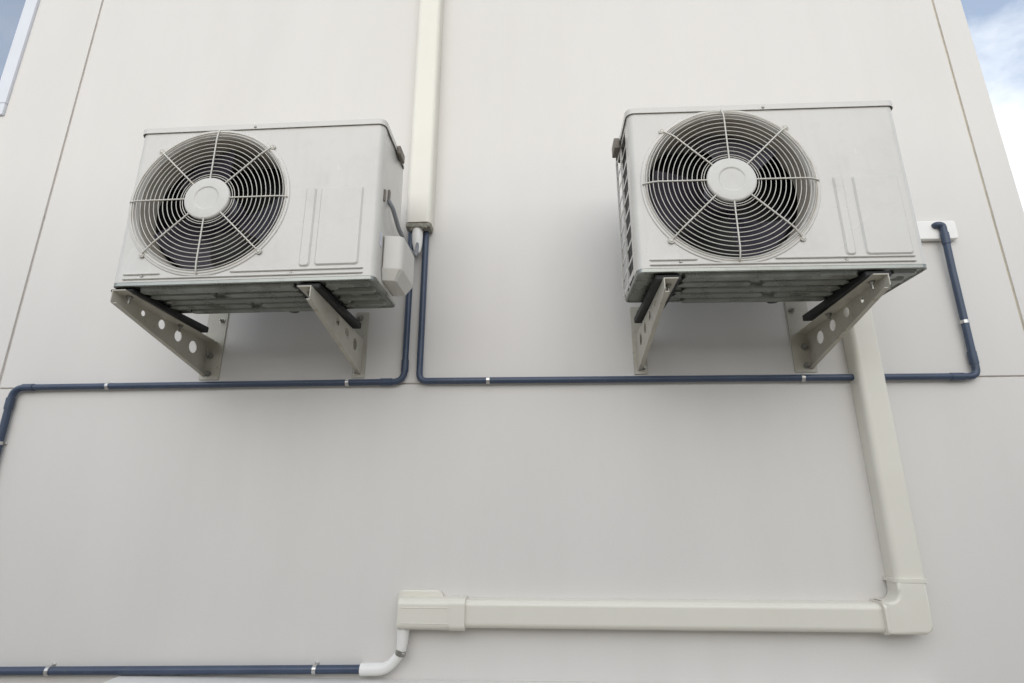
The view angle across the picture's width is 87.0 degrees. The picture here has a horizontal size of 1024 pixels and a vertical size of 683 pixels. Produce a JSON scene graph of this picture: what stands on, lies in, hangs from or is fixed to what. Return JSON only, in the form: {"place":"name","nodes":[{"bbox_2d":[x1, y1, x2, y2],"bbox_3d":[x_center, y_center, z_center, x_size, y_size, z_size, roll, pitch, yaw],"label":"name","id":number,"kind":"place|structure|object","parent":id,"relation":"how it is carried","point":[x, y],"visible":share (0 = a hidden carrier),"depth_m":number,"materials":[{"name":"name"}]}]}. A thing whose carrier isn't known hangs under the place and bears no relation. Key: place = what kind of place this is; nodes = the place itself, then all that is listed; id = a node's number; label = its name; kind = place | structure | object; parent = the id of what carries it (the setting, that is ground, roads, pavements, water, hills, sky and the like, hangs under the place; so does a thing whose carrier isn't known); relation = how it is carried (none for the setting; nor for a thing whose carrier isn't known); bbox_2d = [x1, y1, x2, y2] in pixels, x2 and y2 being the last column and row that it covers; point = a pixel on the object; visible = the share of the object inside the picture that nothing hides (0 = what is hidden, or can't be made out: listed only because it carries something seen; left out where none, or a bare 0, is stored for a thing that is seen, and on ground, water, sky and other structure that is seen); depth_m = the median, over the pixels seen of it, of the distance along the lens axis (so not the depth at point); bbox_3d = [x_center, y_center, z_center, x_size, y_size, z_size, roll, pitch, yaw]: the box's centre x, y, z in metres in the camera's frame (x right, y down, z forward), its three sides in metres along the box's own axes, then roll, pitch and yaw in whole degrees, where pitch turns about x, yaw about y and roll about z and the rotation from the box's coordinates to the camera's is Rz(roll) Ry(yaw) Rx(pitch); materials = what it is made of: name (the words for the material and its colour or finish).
{"place":"outdoors","nodes":[
{"label":"outdoors","id":0,"kind":"place"},
{"bbox_2d":[961,0,1023,210],"label":"sky","id":1,"kind":"structure","parent":0,"point":[996,27],"materials":[{"name":"white"}]},
{"bbox_3d":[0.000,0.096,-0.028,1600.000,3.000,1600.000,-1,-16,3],"label":"ground","id":2,"kind":"structure","parent":0,"visible":0},
{"bbox_2d":[0,0,1023,682],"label":"building","id":3,"kind":"structure","parent":2,"relation":"on","point":[252,526],"depth_m":1.96,"materials":[{"name":"white paint"}]},
{"bbox_2d":[0,0,39,115],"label":"window","id":4,"kind":"structure","parent":3,"relation":"in","point":[17,17],"depth_m":2.57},
{"bbox_2d":[110,289,228,379],"bbox_3d":[-1.158,-0.059,1.839,0.082,0.283,0.491,-1,-16,3],"label":"wall bracket","id":5,"kind":"object","parent":3,"relation":"attached to","point":[204,360],"depth_m":1.89,"materials":[{"name":"metal"}]},
{"bbox_2d":[114,119,413,313],"bbox_3d":[-0.771,-0.401,1.788,0.870,0.562,0.278,-1,-16,3],"label":"air conditioner","id":6,"kind":"object","parent":5,"relation":"on","point":[253,218],"visible":0.98,"depth_m":1.69,"materials":[{"name":"metal"}]},
{"bbox_2d":[0,629,409,675],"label":"conduit","id":7,"kind":"object","parent":3,"relation":"attached to","point":[378,668],"visible":0.99,"depth_m":1.73,"materials":[{"name":"plastic"}]},
{"bbox_2d":[0,289,411,453],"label":"conduit","id":8,"kind":"object","parent":3,"relation":"attached to","point":[9,404],"visible":0.99,"depth_m":2.01,"materials":[{"name":"plastic"}]},
{"bbox_2d":[296,283,369,377],"bbox_3d":[-0.592,-0.056,1.806,0.072,0.258,0.491,-1,-16,3],"label":"wall bracket","id":9,"kind":"object","parent":3,"relation":"attached to","point":[339,320],"depth_m":1.83,"materials":[{"name":"metal"}]},
{"bbox_2d":[406,0,443,253],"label":"cable trunking","id":10,"kind":"object","parent":3,"relation":"attached to","point":[422,181],"visible":0.94,"depth_m":2.23,"materials":[{"name":"plastic"}]},
{"bbox_2d":[387,199,418,256],"bbox_3d":[-0.375,-0.413,1.920,0.035,0.193,0.372,-1,-16,4],"label":"power cable","id":11,"kind":"object","parent":10,"relation":"hanging from","point":[396,221],"visible":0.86,"depth_m":1.78,"materials":[{"name":"grey plastic"}]},
{"bbox_2d":[630,274,680,374],"bbox_3d":[0.460,-0.073,1.751,0.072,0.258,0.491,-1,-16,3],"label":"wall bracket","id":12,"kind":"object","parent":3,"relation":"attached to","point":[645,316],"depth_m":1.75,"materials":[{"name":"metal"}]},
{"bbox_2d":[396,300,932,634],"bbox_3d":[0.453,0.332,1.853,1.664,1.198,0.068,-1,-16,3],"label":"cable trunking","id":13,"kind":"object","parent":3,"relation":"attached to","point":[902,606],"visible":1,"depth_m":1.70,"materials":[{"name":"white plastic"}]},
{"bbox_2d":[416,222,979,383],"bbox_3d":[0.637,-0.158,1.997,1.980,0.637,0.046,-1,-16,3],"label":"conduit","id":14,"kind":"object","parent":3,"relation":"attached to","point":[972,355],"visible":0.98,"depth_m":1.93,"materials":[{"name":"plastic"}]},
{"bbox_2d":[784,271,891,371],"bbox_3d":[1.034,-0.095,1.724,0.082,0.283,0.491,-1,-16,3],"label":"wall bracket","id":15,"kind":"object","parent":3,"relation":"attached to","point":[810,352],"depth_m":1.77,"materials":[{"name":"metal"}]},
{"bbox_2d":[612,100,926,303],"bbox_3d":[0.757,-0.428,1.705,0.834,0.561,0.286,-1,-16,3],"label":"air conditioner","id":16,"kind":"object","parent":15,"relation":"on","point":[785,202],"visible":0.98,"depth_m":1.61,"materials":[{"name":"metal"}]},
{"bbox_2d":[917,221,958,241],"bbox_3d":[1.573,-0.414,2.031,0.182,0.076,0.022,-1,-16,3],"label":"wall plate","id":17,"kind":"object","parent":3,"relation":"attached to","point":[927,232],"depth_m":2.02,"materials":[{"name":"white plastic"}]}
]}

